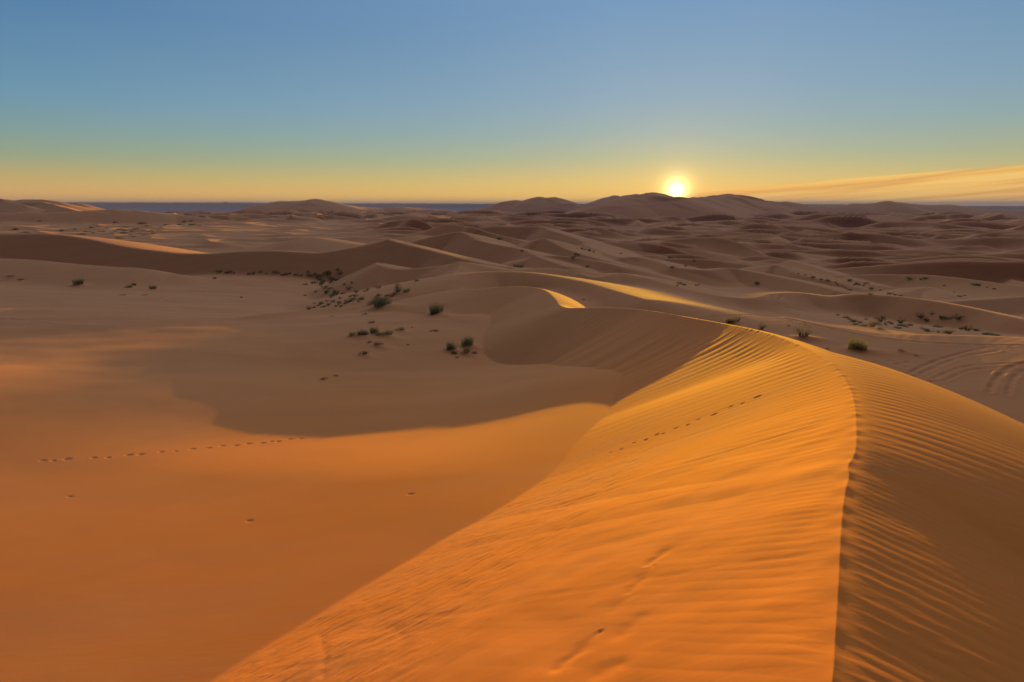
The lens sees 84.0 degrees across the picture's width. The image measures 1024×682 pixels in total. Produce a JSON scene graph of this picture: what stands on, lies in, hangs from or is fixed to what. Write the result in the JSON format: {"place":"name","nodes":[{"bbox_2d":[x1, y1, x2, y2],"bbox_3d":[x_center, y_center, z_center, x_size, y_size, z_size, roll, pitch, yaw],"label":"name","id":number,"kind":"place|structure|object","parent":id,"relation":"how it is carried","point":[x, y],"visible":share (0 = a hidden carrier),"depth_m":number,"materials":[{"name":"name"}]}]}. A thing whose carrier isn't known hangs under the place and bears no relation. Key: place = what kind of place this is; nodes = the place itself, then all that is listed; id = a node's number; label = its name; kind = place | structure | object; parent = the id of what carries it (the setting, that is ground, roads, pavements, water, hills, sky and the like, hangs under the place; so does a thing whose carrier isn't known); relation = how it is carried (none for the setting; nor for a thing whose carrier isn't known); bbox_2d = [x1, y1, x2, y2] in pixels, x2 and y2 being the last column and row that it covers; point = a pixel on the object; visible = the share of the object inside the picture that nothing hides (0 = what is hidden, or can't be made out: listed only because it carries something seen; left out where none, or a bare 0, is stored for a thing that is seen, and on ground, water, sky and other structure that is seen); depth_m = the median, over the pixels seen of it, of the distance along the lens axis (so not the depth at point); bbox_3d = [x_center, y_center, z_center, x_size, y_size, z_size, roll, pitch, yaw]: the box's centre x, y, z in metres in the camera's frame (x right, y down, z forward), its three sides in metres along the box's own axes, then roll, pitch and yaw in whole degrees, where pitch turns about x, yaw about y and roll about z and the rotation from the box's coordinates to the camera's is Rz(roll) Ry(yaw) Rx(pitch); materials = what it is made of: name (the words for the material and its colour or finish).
{"place":"outdoors","nodes":[
{"label":"outdoors","id":0,"kind":"place"},
{"bbox_2d":[0,192,1023,681],"bbox_3d":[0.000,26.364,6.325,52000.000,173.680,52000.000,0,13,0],"label":"sand dunes","id":1,"kind":"structure","parent":0,"point":[622,458],"depth_m":20.74,"materials":[{"name":"orange sand"}]},
{"bbox_2d":[71,278,83,284],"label":"grass tussock","id":2,"kind":"object","parent":1,"relation":"on","point":[76,282],"depth_m":118.64,"materials":[{"name":"green plant"}]},
{"bbox_2d":[356,328,368,335],"bbox_3d":[-15.336,-0.936,58.695,1.586,0.782,1.439,1,14,3],"label":"grass tussock","id":3,"kind":"object","parent":1,"relation":"on","point":[362,332],"depth_m":58.55,"materials":[{"name":"green plant"}]},
{"bbox_2d":[369,326,379,332],"bbox_3d":[-14.491,-1.177,59.361,1.354,0.932,1.369,7,15,26],"label":"grass tussock","id":4,"kind":"object","parent":1,"relation":"on","point":[372,330],"depth_m":59.32,"materials":[{"name":"green plant"}]},
{"bbox_2d":[368,295,392,306],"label":"grass tussock","id":5,"kind":"object","parent":1,"relation":"on","point":[376,303],"depth_m":75.69,"materials":[{"name":"green plant"}]},
{"bbox_2d":[382,329,393,334],"bbox_3d":[-12.794,-0.901,58.606,1.582,0.780,1.212,-6,15,-24],"label":"grass tussock","id":6,"kind":"object","parent":1,"relation":"on","point":[387,332],"depth_m":58.57,"materials":[{"name":"green plant"}]},
{"bbox_2d":[393,282,401,291],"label":"desert bush","id":7,"kind":"object","parent":1,"relation":"on","point":[397,287],"visible":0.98,"depth_m":83.54,"materials":[{"name":"green plant"}]},
{"bbox_2d":[427,301,444,314],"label":"grass tussock","id":8,"kind":"object","parent":1,"relation":"on","point":[434,309],"depth_m":68.50,"materials":[{"name":"green plant"}]},
{"bbox_2d":[446,341,458,350],"bbox_3d":[-5.944,0.377,54.544,1.395,0.842,1.538,-7,15,-26],"label":"grass tussock","id":9,"kind":"object","parent":1,"relation":"on","point":[449,346],"depth_m":54.30,"materials":[{"name":"green plant"}]},
{"bbox_2d":[461,347,470,352],"bbox_3d":[-4.353,0.820,53.690,1.142,0.694,1.359,9,16,33],"label":"grass tuft","id":10,"kind":"object","parent":1,"relation":"on","point":[466,350],"visible":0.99,"depth_m":53.62,"materials":[{"name":"green plant"}]},
{"bbox_2d":[460,335,473,346],"bbox_3d":[-4.455,-0.094,55.878,1.668,1.033,1.650,-5,14,-19],"label":"grass tussock","id":11,"kind":"object","parent":1,"relation":"on","point":[465,342],"depth_m":55.66,"materials":[{"name":"green plant"}]},
{"bbox_2d":[724,317,738,322],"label":"grass tussock","id":12,"kind":"object","parent":1,"relation":"on","point":[729,320],"depth_m":66.05,"materials":[{"name":"green plant"}]},
{"bbox_2d":[794,323,817,336],"bbox_3d":[32.051,-1.208,62.288,2.537,1.909,2.375,-1,14,-2],"label":"desert bush","id":13,"kind":"object","parent":1,"relation":"on","point":[803,335],"visible":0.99,"depth_m":62.46,"materials":[{"name":"green plant"}]},
{"bbox_2d":[846,337,869,350],"bbox_3d":[35.177,0.128,57.881,2.225,1.532,2.250,8,15,29],"label":"grass tussock","id":14,"kind":"object","parent":1,"relation":"on","point":[853,345],"depth_m":57.62,"materials":[{"name":"green plant"}]},
{"bbox_2d":[867,321,878,326],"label":"desert bush","id":15,"kind":"object","parent":1,"relation":"on","point":[871,325],"visible":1,"depth_m":73.40,"materials":[{"name":"green plant"}]},
{"bbox_2d":[873,316,885,321],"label":"desert bush","id":16,"kind":"object","parent":1,"relation":"on","point":[880,320],"visible":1,"depth_m":80.03,"materials":[{"name":"green plant"}]},
{"bbox_2d":[951,313,964,318],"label":"desert bush","id":17,"kind":"object","parent":1,"relation":"on","point":[957,317],"visible":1,"depth_m":77.60,"materials":[{"name":"green plant"}]},
{"bbox_2d":[961,325,971,330],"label":"desert bush","id":18,"kind":"object","parent":1,"relation":"on","point":[968,329],"visible":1,"depth_m":72.17,"materials":[{"name":"green plant"}]},
{"bbox_2d":[0,0,1023,205],"label":"sky","id":19,"kind":"structure","parent":0,"point":[921,102],"materials":[{"name":"blue"}]},
{"bbox_2d":[63,202,1023,211],"bbox_3d":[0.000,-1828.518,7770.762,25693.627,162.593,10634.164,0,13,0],"label":"sea","id":20,"kind":"structure","parent":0,"point":[184,206],"depth_m":9314.30,"materials":[{"name":"water"}]}
]}

